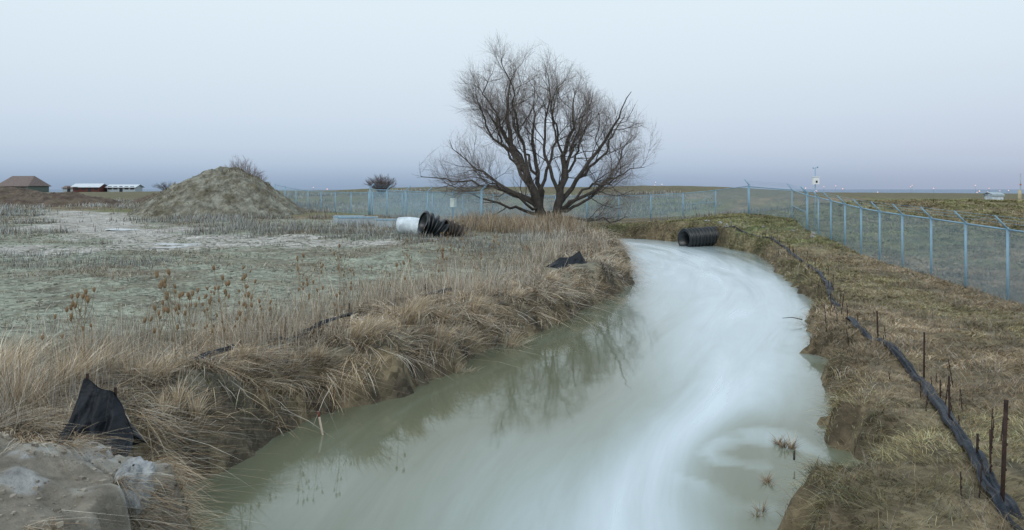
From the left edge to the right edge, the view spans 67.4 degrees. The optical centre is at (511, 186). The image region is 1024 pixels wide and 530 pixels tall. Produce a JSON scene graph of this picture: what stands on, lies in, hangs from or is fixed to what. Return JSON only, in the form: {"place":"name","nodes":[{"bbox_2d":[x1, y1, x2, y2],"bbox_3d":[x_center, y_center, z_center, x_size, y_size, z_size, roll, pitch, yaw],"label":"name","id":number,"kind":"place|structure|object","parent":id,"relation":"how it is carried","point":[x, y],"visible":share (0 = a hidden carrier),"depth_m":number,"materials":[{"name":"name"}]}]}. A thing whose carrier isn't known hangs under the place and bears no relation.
{"place":"outdoors","nodes":[
{"label":"outdoors","id":0,"kind":"place"},
{"bbox_2d":[0,433,191,529],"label":"clay bank","id":1,"kind":"structure","parent":0,"point":[21,471],"depth_m":5.53,"materials":[{"name":"soil"}]},
{"bbox_2d":[1,422,257,529],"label":"clay bank grass","id":2,"kind":"structure","parent":1,"relation":"on","point":[138,525],"depth_m":6.04,"materials":[{"name":"plant"}]},
{"bbox_2d":[114,456,154,518],"bbox_3d":[-2.929,2.332,5.943,0.274,0.413,0.345,-2,2,8],"label":"concrete rock","id":3,"kind":"object","parent":1,"relation":"on","point":[141,465],"visible":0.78,"depth_m":5.87,"materials":[{"name":"concrete"}]},
{"bbox_2d":[0,185,1023,529],"bbox_3d":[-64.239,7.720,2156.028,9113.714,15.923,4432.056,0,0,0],"label":"ground","id":4,"kind":"structure","parent":0,"point":[398,381],"depth_m":18.19,"materials":[{"name":"plant"}]},
{"bbox_2d":[0,186,43,199],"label":"dirt mound","id":5,"kind":"object","parent":4,"relation":"on","point":[7,192],"visible":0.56,"depth_m":106.29,"materials":[{"name":"soil"}]},
{"bbox_2d":[0,176,50,191],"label":"house","id":6,"kind":"structure","parent":4,"relation":"on","point":[32,183],"depth_m":247.84,"materials":[{"name":"brown"}]},
{"bbox_2d":[0,315,76,372],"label":"grass tussock","id":7,"kind":"object","parent":4,"relation":"on","point":[5,354],"depth_m":9.97,"materials":[{"name":"plant"}]},
{"bbox_2d":[0,324,90,393],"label":"grass tussock","id":8,"kind":"object","parent":4,"relation":"on","point":[22,366],"depth_m":9.32,"materials":[{"name":"plant"}]},
{"bbox_2d":[0,348,100,420],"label":"grass tussock","id":9,"kind":"object","parent":4,"relation":"on","point":[29,401],"depth_m":8.50,"materials":[{"name":"plant"}]},
{"bbox_2d":[40,314,63,391],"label":"teasel plant","id":10,"kind":"object","parent":4,"relation":"on","point":[55,315],"visible":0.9,"depth_m":9.19,"materials":[{"name":"plant"}]},
{"bbox_2d":[0,191,124,206],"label":"dirt mound","id":11,"kind":"object","parent":4,"relation":"on","point":[61,199],"visible":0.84,"depth_m":95.43,"materials":[{"name":"soil"}]},
{"bbox_2d":[62,186,72,191],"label":"shed","id":12,"kind":"structure","parent":4,"relation":"on","point":[67,188],"depth_m":253.00,"materials":[{"name":"concrete"}]},
{"bbox_2d":[71,184,80,191],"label":"barn","id":13,"kind":"structure","parent":4,"relation":"on","point":[76,188],"depth_m":248.77,"materials":[{"name":"white metal"}]},
{"bbox_2d":[68,302,85,353],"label":"teasel plant","id":14,"kind":"object","parent":4,"relation":"on","point":[71,314],"visible":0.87,"depth_m":9.78,"materials":[{"name":"plant"}]},
{"bbox_2d":[65,293,90,366],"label":"teasel plant","id":15,"kind":"object","parent":4,"relation":"on","point":[73,302],"visible":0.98,"depth_m":9.56,"materials":[{"name":"plant"}]},
{"bbox_2d":[69,285,96,373],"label":"teasel plant","id":16,"kind":"object","parent":4,"relation":"on","point":[85,293],"visible":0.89,"depth_m":9.82,"materials":[{"name":"plant"}]},
{"bbox_2d":[73,323,92,370],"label":"teasel plant","id":17,"kind":"object","parent":4,"relation":"on","point":[90,324],"visible":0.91,"depth_m":9.70,"materials":[{"name":"plant"}]},
{"bbox_2d":[78,184,106,191],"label":"barn","id":18,"kind":"structure","parent":4,"relation":"on","point":[92,188],"depth_m":244.50,"materials":[{"name":"red metal"}]},
{"bbox_2d":[0,432,188,528],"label":"soil crumbs","id":19,"kind":"object","parent":4,"relation":"on","point":[57,509],"visible":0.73,"depth_m":5.71,"materials":[{"name":"brown soil"}]},
{"bbox_2d":[55,373,149,456],"bbox_3d":[-4.086,2.330,7.528,0.859,0.940,0.701,0,0,0],"label":"black tarp","id":20,"kind":"object","parent":4,"relation":"on","point":[95,404],"visible":0.81,"depth_m":7.53,"materials":[{"name":"fabric"}]},
{"bbox_2d":[32,326,179,399],"bbox_3d":[-5.131,2.168,9.669,1.875,0.946,1.977,0,0,21],"label":"grass tussock","id":21,"kind":"object","parent":4,"relation":"on","point":[90,364],"depth_m":9.45,"materials":[{"name":"plant"}]},
{"bbox_2d":[105,228,139,230],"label":"puddle","id":22,"kind":"object","parent":4,"relation":"on","point":[121,229],"visible":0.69,"depth_m":48.90,"materials":[{"name":"liquid"}]},
{"bbox_2d":[105,184,144,191],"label":"shed","id":23,"kind":"structure","parent":4,"relation":"on","point":[124,187],"depth_m":247.50,"materials":[{"name":"concrete"}]},
{"bbox_2d":[127,193,157,202],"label":"dirt mound","id":24,"kind":"object","parent":4,"relation":"on","point":[144,198],"visible":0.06,"depth_m":110.02,"materials":[{"name":"soil"}]},
{"bbox_2d":[136,314,162,360],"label":"teasel plant","id":25,"kind":"object","parent":4,"relation":"on","point":[151,319],"visible":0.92,"depth_m":10.39,"materials":[{"name":"plant"}]},
{"bbox_2d":[106,343,206,388],"bbox_3d":[-4.578,2.317,9.957,1.312,0.625,1.261,0,0,0],"label":"grass tussock","id":26,"kind":"object","parent":4,"relation":"on","point":[141,365],"depth_m":9.91,"materials":[{"name":"plant"}]},
{"bbox_2d":[153,298,171,397],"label":"teasel plant","id":27,"kind":"object","parent":4,"relation":"on","point":[167,309],"visible":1,"depth_m":9.71,"materials":[{"name":"plant"}]},
{"bbox_2d":[152,181,175,189],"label":"bare shrub","id":28,"kind":"object","parent":4,"relation":"on","point":[164,186],"visible":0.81,"depth_m":239.31,"materials":[{"name":"grey plant"}]},
{"bbox_2d":[154,268,177,379],"bbox_3d":[-4.554,1.834,10.111,0.224,1.522,0.212,0,0,31],"label":"teasel plant","id":29,"kind":"object","parent":4,"relation":"on","point":[156,273],"visible":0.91,"depth_m":10.14,"materials":[{"name":"plant"}]},
{"bbox_2d":[160,278,175,346],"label":"teasel plant","id":30,"kind":"object","parent":4,"relation":"on","point":[163,286],"visible":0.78,"depth_m":10.71,"materials":[{"name":"plant"}]},
{"bbox_2d":[140,243,201,247],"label":"puddle","id":31,"kind":"object","parent":4,"relation":"on","point":[190,244],"visible":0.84,"depth_m":36.98,"materials":[{"name":"liquid"}]},
{"bbox_2d":[158,269,190,375],"bbox_3d":[-4.472,1.839,10.279,0.233,1.531,0.334,-9,2,7],"label":"teasel plant","id":32,"kind":"object","parent":4,"relation":"on","point":[177,307],"visible":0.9,"depth_m":10.27,"materials":[{"name":"plant"}]},
{"bbox_2d":[176,292,196,383],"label":"teasel plant","id":33,"kind":"object","parent":4,"relation":"on","point":[178,313],"visible":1,"depth_m":10.02,"materials":[{"name":"plant"}]},
{"bbox_2d":[183,303,191,365],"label":"teasel plant","id":34,"kind":"object","parent":4,"relation":"on","point":[190,326],"visible":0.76,"depth_m":11.02,"materials":[{"name":"plant"}]},
{"bbox_2d":[177,288,198,387],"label":"teasel plant","id":35,"kind":"object","parent":4,"relation":"on","point":[181,294],"visible":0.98,"depth_m":10.11,"materials":[{"name":"plant"}]},
{"bbox_2d":[148,374,239,424],"bbox_3d":[-4.042,2.713,9.744,1.008,0.727,0.945,0,0,25],"label":"grass tussock","id":36,"kind":"object","parent":4,"relation":"on","point":[184,402],"depth_m":9.73,"materials":[{"name":"plant"}]},
{"bbox_2d":[197,290,214,349],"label":"teasel plant","id":37,"kind":"object","parent":4,"relation":"on","point":[206,295],"visible":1,"depth_m":11.68,"materials":[{"name":"plant"}]},
{"bbox_2d":[202,300,215,354],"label":"teasel plant","id":38,"kind":"object","parent":4,"relation":"on","point":[211,319],"visible":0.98,"depth_m":11.46,"materials":[{"name":"plant"}]},
{"bbox_2d":[203,286,220,360],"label":"teasel plant","id":39,"kind":"object","parent":4,"relation":"on","point":[216,314],"visible":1,"depth_m":11.57,"materials":[{"name":"plant"}]},
{"bbox_2d":[204,326,220,378],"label":"teasel plant","id":40,"kind":"object","parent":4,"relation":"on","point":[212,330],"visible":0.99,"depth_m":10.62,"materials":[{"name":"plant"}]},
{"bbox_2d":[128,166,305,216],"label":"dirt mound","id":41,"kind":"object","parent":4,"relation":"on","point":[223,189],"visible":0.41,"depth_m":72.27,"materials":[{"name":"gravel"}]},
{"bbox_2d":[205,265,229,345],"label":"teasel plant","id":42,"kind":"object","parent":4,"relation":"on","point":[222,277],"visible":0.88,"depth_m":11.85,"materials":[{"name":"plant"}]},
{"bbox_2d":[217,280,229,360],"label":"teasel plant","id":43,"kind":"object","parent":4,"relation":"on","point":[226,285],"visible":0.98,"depth_m":11.60,"materials":[{"name":"plant"}]},
{"bbox_2d":[223,324,235,376],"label":"teasel plant","id":44,"kind":"object","parent":4,"relation":"on","point":[224,329],"visible":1,"depth_m":10.60,"materials":[{"name":"plant"}]},
{"bbox_2d":[236,300,246,352],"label":"teasel plant","id":45,"kind":"object","parent":4,"relation":"on","point":[245,318],"visible":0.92,"depth_m":11.53,"materials":[{"name":"plant"}]},
{"bbox_2d":[238,266,251,314],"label":"teasel plant","id":46,"kind":"object","parent":4,"relation":"on","point":[243,267],"visible":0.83,"depth_m":14.22,"materials":[{"name":"plant"}]},
{"bbox_2d":[224,154,268,181],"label":"bare shrub","id":47,"kind":"object","parent":4,"relation":"on","point":[254,171],"visible":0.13,"depth_m":87.87,"materials":[{"name":"grey plant"}]},
{"bbox_2d":[237,273,257,380],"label":"teasel plant","id":48,"kind":"object","parent":4,"relation":"on","point":[247,293],"visible":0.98,"depth_m":11.06,"materials":[{"name":"plant"}]},
{"bbox_2d":[244,283,252,352],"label":"teasel plant","id":49,"kind":"object","parent":4,"relation":"on","point":[251,304],"visible":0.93,"depth_m":11.87,"materials":[{"name":"plant"}]},
{"bbox_2d":[229,341,275,377],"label":"grass tussock","id":50,"kind":"object","parent":4,"relation":"on","point":[252,358],"depth_m":11.59,"materials":[{"name":"plant"}]},
{"bbox_2d":[244,294,260,342],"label":"teasel plant","id":51,"kind":"object","parent":4,"relation":"on","point":[259,300],"visible":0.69,"depth_m":12.78,"materials":[{"name":"plant"}]},
{"bbox_2d":[259,305,265,336],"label":"teasel plant","id":52,"kind":"object","parent":4,"relation":"on","point":[260,317],"visible":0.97,"depth_m":13.27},
{"bbox_2d":[269,300,276,340],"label":"teasel plant","id":53,"kind":"object","parent":4,"relation":"on","point":[270,302],"visible":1,"depth_m":12.88,"materials":[{"name":"plant"}]},
{"bbox_2d":[0,233,548,365],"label":"gravel","id":54,"kind":"structure","parent":4,"relation":"on","point":[132,281],"depth_m":25.01,"materials":[{"name":"gravel"}]},
{"bbox_2d":[295,256,302,306],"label":"teasel plant","id":55,"kind":"object","parent":4,"relation":"on","point":[296,276],"visible":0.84,"depth_m":17.96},
{"bbox_2d":[296,253,308,330],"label":"teasel plant","id":56,"kind":"object","parent":4,"relation":"on","point":[303,256],"visible":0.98,"depth_m":14.24,"materials":[{"name":"plant"}]},
{"bbox_2d":[297,287,309,331],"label":"teasel plant","id":57,"kind":"object","parent":4,"relation":"on","point":[301,302],"visible":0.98,"depth_m":13.50,"materials":[{"name":"plant"}]},
{"bbox_2d":[286,341,340,375],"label":"grass tussock","id":58,"kind":"object","parent":4,"relation":"on","point":[312,353],"depth_m":12.62,"materials":[{"name":"plant"}]},
{"bbox_2d":[306,280,323,340],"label":"teasel plant","id":59,"kind":"object","parent":4,"relation":"on","point":[307,283],"visible":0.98,"depth_m":13.55,"materials":[{"name":"plant"}]},
{"bbox_2d":[180,284,452,362],"bbox_3d":[-3.238,2.674,15.390,0.550,0.765,9.045,0,0,22],"label":"silt fence","id":60,"kind":"object","parent":4,"relation":"on","point":[281,337],"visible":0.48,"depth_m":14.16,"materials":[{"name":"black fabric"}]},
{"bbox_2d":[275,184,368,214],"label":"chain link fence","id":61,"kind":"object","parent":4,"relation":"on","point":[335,203],"visible":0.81,"depth_m":78.88,"materials":[{"name":"metal"}]},
{"bbox_2d":[320,264,329,298],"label":"teasel plant","id":62,"kind":"object","parent":4,"relation":"on","point":[321,266],"visible":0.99,"depth_m":18.04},
{"bbox_2d":[0,225,672,529],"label":"bank grass","id":63,"kind":"structure","parent":4,"relation":"on","point":[147,412],"depth_m":12.64,"materials":[{"name":"plant"}]},
{"bbox_2d":[333,291,341,345],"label":"teasel plant","id":64,"kind":"object","parent":4,"relation":"on","point":[336,295],"visible":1,"depth_m":13.22,"materials":[{"name":"plant"}]},
{"bbox_2d":[333,244,342,307],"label":"teasel plant","id":65,"kind":"object","parent":4,"relation":"on","point":[338,267],"visible":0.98,"depth_m":17.20,"materials":[{"name":"plant"}]},
{"bbox_2d":[336,255,347,303],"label":"teasel plant","id":66,"kind":"object","parent":4,"relation":"on","point":[340,273],"visible":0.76,"depth_m":17.49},
{"bbox_2d":[0,207,696,441],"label":"dry weeds","id":67,"kind":"object","parent":4,"relation":"on","point":[544,223],"visible":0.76,"depth_m":14.83,"materials":[{"name":"beige plant"}]},
{"bbox_2d":[333,215,364,222],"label":"concrete trough","id":68,"kind":"object","parent":4,"relation":"on","point":[335,218],"visible":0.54,"depth_m":57.46,"materials":[{"name":"concrete"}]},
{"bbox_2d":[346,281,351,324],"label":"teasel plant","id":69,"kind":"object","parent":4,"relation":"on","point":[348,297],"visible":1,"depth_m":14.87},
{"bbox_2d":[338,216,377,225],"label":"concrete trough","id":70,"kind":"object","parent":4,"relation":"on","point":[353,218],"visible":0.64,"depth_m":55.52,"materials":[{"name":"concrete"}]},
{"bbox_2d":[346,310,400,348],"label":"grass tussock","id":71,"kind":"object","parent":4,"relation":"on","point":[367,325],"depth_m":13.47,"materials":[{"name":"plant"}]},
{"bbox_2d":[364,174,395,194],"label":"bare shrub","id":72,"kind":"object","parent":4,"relation":"on","point":[379,183],"visible":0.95,"depth_m":107.41,"materials":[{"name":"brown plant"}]},
{"bbox_2d":[374,218,396,226],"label":"concrete trough","id":73,"kind":"object","parent":4,"relation":"on","point":[384,221],"visible":0.51,"depth_m":53.58,"materials":[{"name":"concrete"}]},
{"bbox_2d":[377,311,404,336],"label":"grass tussock","id":74,"kind":"object","parent":4,"relation":"on","point":[385,322],"depth_m":14.45,"materials":[{"name":"plant"}]},
{"bbox_2d":[389,260,405,303],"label":"teasel plant","id":75,"kind":"object","parent":4,"relation":"on","point":[403,262],"visible":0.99,"depth_m":15.37,"materials":[{"name":"plant"}]},
{"bbox_2d":[0,188,811,356],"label":"field weeds","id":76,"kind":"object","parent":4,"relation":"on","point":[233,218],"visible":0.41,"depth_m":46.26,"materials":[{"name":"brown plant"}]},
{"bbox_2d":[396,217,418,234],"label":"white pipe","id":77,"kind":"object","parent":4,"relation":"on","point":[404,225],"visible":0.67,"depth_m":42.64,"materials":[{"name":"paint"}]},
{"bbox_2d":[406,254,411,284],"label":"teasel plant","id":78,"kind":"object","parent":4,"relation":"on","point":[410,266],"visible":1,"depth_m":19.54,"materials":[{"name":"plant"}]},
{"bbox_2d":[369,184,486,220],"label":"chain link fence","id":79,"kind":"object","parent":4,"relation":"on","point":[426,203],"visible":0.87,"depth_m":59.84,"materials":[{"name":"metal"}]},
{"bbox_2d":[450,197,456,207],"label":"fence sign","id":80,"kind":"object","parent":79,"relation":"attached to","point":[452,202],"visible":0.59,"depth_m":54.48,"materials":[{"name":"metal"}]},
{"bbox_2d":[417,211,450,237],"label":"corrugated pipe","id":81,"kind":"object","parent":4,"relation":"on","point":[432,224],"visible":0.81,"depth_m":41.32,"materials":[{"name":"black plastic"}]},
{"bbox_2d":[396,291,480,374],"bbox_3d":[-1.462,2.950,14.867,1.858,1.842,0.977,0,0,17],"label":"grass tussock","id":82,"kind":"object","parent":4,"relation":"on","point":[415,315],"depth_m":14.98,"materials":[{"name":"plant"}]},
{"bbox_2d":[434,248,443,287],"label":"teasel plant","id":83,"kind":"object","parent":4,"relation":"on","point":[442,255],"visible":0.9,"depth_m":19.23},
{"bbox_2d":[438,251,447,288],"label":"teasel plant","id":84,"kind":"object","parent":4,"relation":"on","point":[442,268],"visible":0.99,"depth_m":18.57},
{"bbox_2d":[408,292,499,359],"bbox_3d":[-1.171,2.902,15.847,2.293,1.552,1.107,0,0,7],"label":"grass tussock","id":85,"kind":"object","parent":4,"relation":"on","point":[445,312],"depth_m":16.05,"materials":[{"name":"plant"}]},
{"bbox_2d":[444,219,467,237],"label":"corrugated pipe","id":86,"kind":"object","parent":4,"relation":"on","point":[456,229],"visible":0.71,"depth_m":41.62,"materials":[{"name":"plastic"}]},
{"bbox_2d":[468,280,531,300],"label":"grass tussock","id":87,"kind":"object","parent":4,"relation":"on","point":[513,291],"depth_m":19.61,"materials":[{"name":"plant"}]},
{"bbox_2d":[463,289,557,349],"bbox_3d":[-0.126,3.271,17.175,2.244,1.947,1.282,0,0,13],"label":"grass tussock","id":88,"kind":"object","parent":4,"relation":"on","point":[481,307],"depth_m":17.28,"materials":[{"name":"plant"}]},
{"bbox_2d":[413,34,663,223],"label":"willow tree","id":89,"kind":"object","parent":4,"relation":"on","point":[535,200],"visible":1,"depth_m":53.26,"materials":[{"name":"brown plant"}]},
{"bbox_2d":[372,186,747,219],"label":"chain link fence","id":90,"kind":"object","parent":4,"relation":"on","point":[685,203],"visible":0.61,"depth_m":66.84,"materials":[{"name":"metal"}]},
{"bbox_2d":[544,269,575,287],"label":"grass tussock","id":91,"kind":"object","parent":4,"relation":"on","point":[550,277],"depth_m":22.23,"materials":[{"name":"plant"}]},
{"bbox_2d":[546,251,586,268],"bbox_3d":[1.997,2.561,26.884,1.698,0.608,0.939,0,0,0],"label":"black tarp","id":92,"kind":"object","parent":4,"relation":"on","point":[576,258],"visible":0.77,"depth_m":26.85,"materials":[{"name":"plastic"}]},
{"bbox_2d":[591,253,633,276],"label":"grass tussock","id":93,"kind":"object","parent":4,"relation":"on","point":[615,263],"depth_m":28.41,"materials":[{"name":"plant"}]},
{"bbox_2d":[677,226,720,246],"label":"culvert pipe","id":94,"kind":"object","parent":4,"relation":"on","point":[698,236],"visible":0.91,"depth_m":46.42,"materials":[{"name":"black plastic"}]},
{"bbox_2d":[745,180,805,228],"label":"chain link fence","id":95,"kind":"object","parent":4,"relation":"on","point":[772,208],"visible":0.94,"depth_m":52.49,"materials":[{"name":"metal"}]},
{"bbox_2d":[579,198,1023,529],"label":"turf","id":96,"kind":"structure","parent":4,"relation":"on","point":[885,453],"depth_m":17.68,"materials":[{"name":"brown plant"}]},
{"bbox_2d":[812,166,818,225],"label":"instrument pole","id":97,"kind":"object","parent":4,"relation":"on","point":[815,180],"visible":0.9,"depth_m":45.57,"materials":[{"name":"metal"}]},
{"bbox_2d":[730,223,1023,529],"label":"silt fence","id":98,"kind":"object","parent":4,"relation":"on","point":[1004,501],"visible":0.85,"depth_m":9.13,"materials":[{"name":"black fabric"}]},
{"bbox_2d":[801,186,1023,304],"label":"chain link fence","id":99,"kind":"object","parent":4,"relation":"on","point":[965,254],"visible":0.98,"depth_m":27.69,"materials":[{"name":"metal"}]},
{"bbox_2d":[934,343,943,385],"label":"teasel plant","id":100,"kind":"object","parent":4,"relation":"on","point":[938,355],"visible":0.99,"depth_m":11.95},
{"bbox_2d":[954,362,961,391],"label":"teasel plant","id":101,"kind":"object","parent":4,"relation":"on","point":[957,376],"visible":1,"depth_m":10.63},
{"bbox_2d":[966,373,973,418],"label":"teasel plant","id":102,"kind":"object","parent":4,"relation":"on","point":[970,392],"visible":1,"depth_m":9.90,"materials":[{"name":"plant"}]},
{"bbox_2d":[983,192,1004,199],"bbox_3d":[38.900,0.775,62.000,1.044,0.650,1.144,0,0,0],"label":"shed","id":103,"kind":"structure","parent":4,"relation":"on","point":[994,195],"depth_m":61.66,"materials":[{"name":"white paint"}]},
{"bbox_2d":[1005,398,1014,457],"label":"teasel plant","id":104,"kind":"object","parent":4,"relation":"on","point":[1011,422],"visible":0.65,"depth_m":8.62,"materials":[{"name":"plant"}]},
{"bbox_2d":[1018,190,1021,200],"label":"bollard","id":105,"kind":"object","parent":4,"relation":"on","point":[1019,195],"visible":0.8,"depth_m":58.92,"materials":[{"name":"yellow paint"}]},
{"bbox_2d":[0,0,1023,188],"label":"sky","id":106,"kind":"structure","parent":0,"point":[318,94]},
{"bbox_2d":[182,238,864,529],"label":"water","id":107,"kind":"structure","parent":0,"point":[683,394],"depth_m":11.20,"materials":[{"name":"liquid"}]},
{"bbox_2d":[317,411,323,434],"bbox_3d":[-2.752,3.580,11.150,0.155,0.646,0.029,0,0,0],"label":"survey stake","id":108,"kind":"object","parent":107,"relation":"in","point":[320,423],"visible":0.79,"depth_m":11.14,"materials":[{"name":"brown wood"}]},
{"bbox_2d":[741,497,771,517],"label":"grass tussock","id":109,"kind":"object","parent":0,"point":[763,510],"depth_m":8.49,"materials":[{"name":"plant"}]},
{"bbox_2d":[756,473,777,486],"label":"grass tussock","id":110,"kind":"object","parent":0,"point":[767,479],"depth_m":9.36,"materials":[{"name":"plant"}]},
{"bbox_2d":[767,430,801,452],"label":"grass tussock","id":111,"kind":"object","parent":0,"point":[785,443],"depth_m":10.60,"materials":[{"name":"plant"}]}
]}

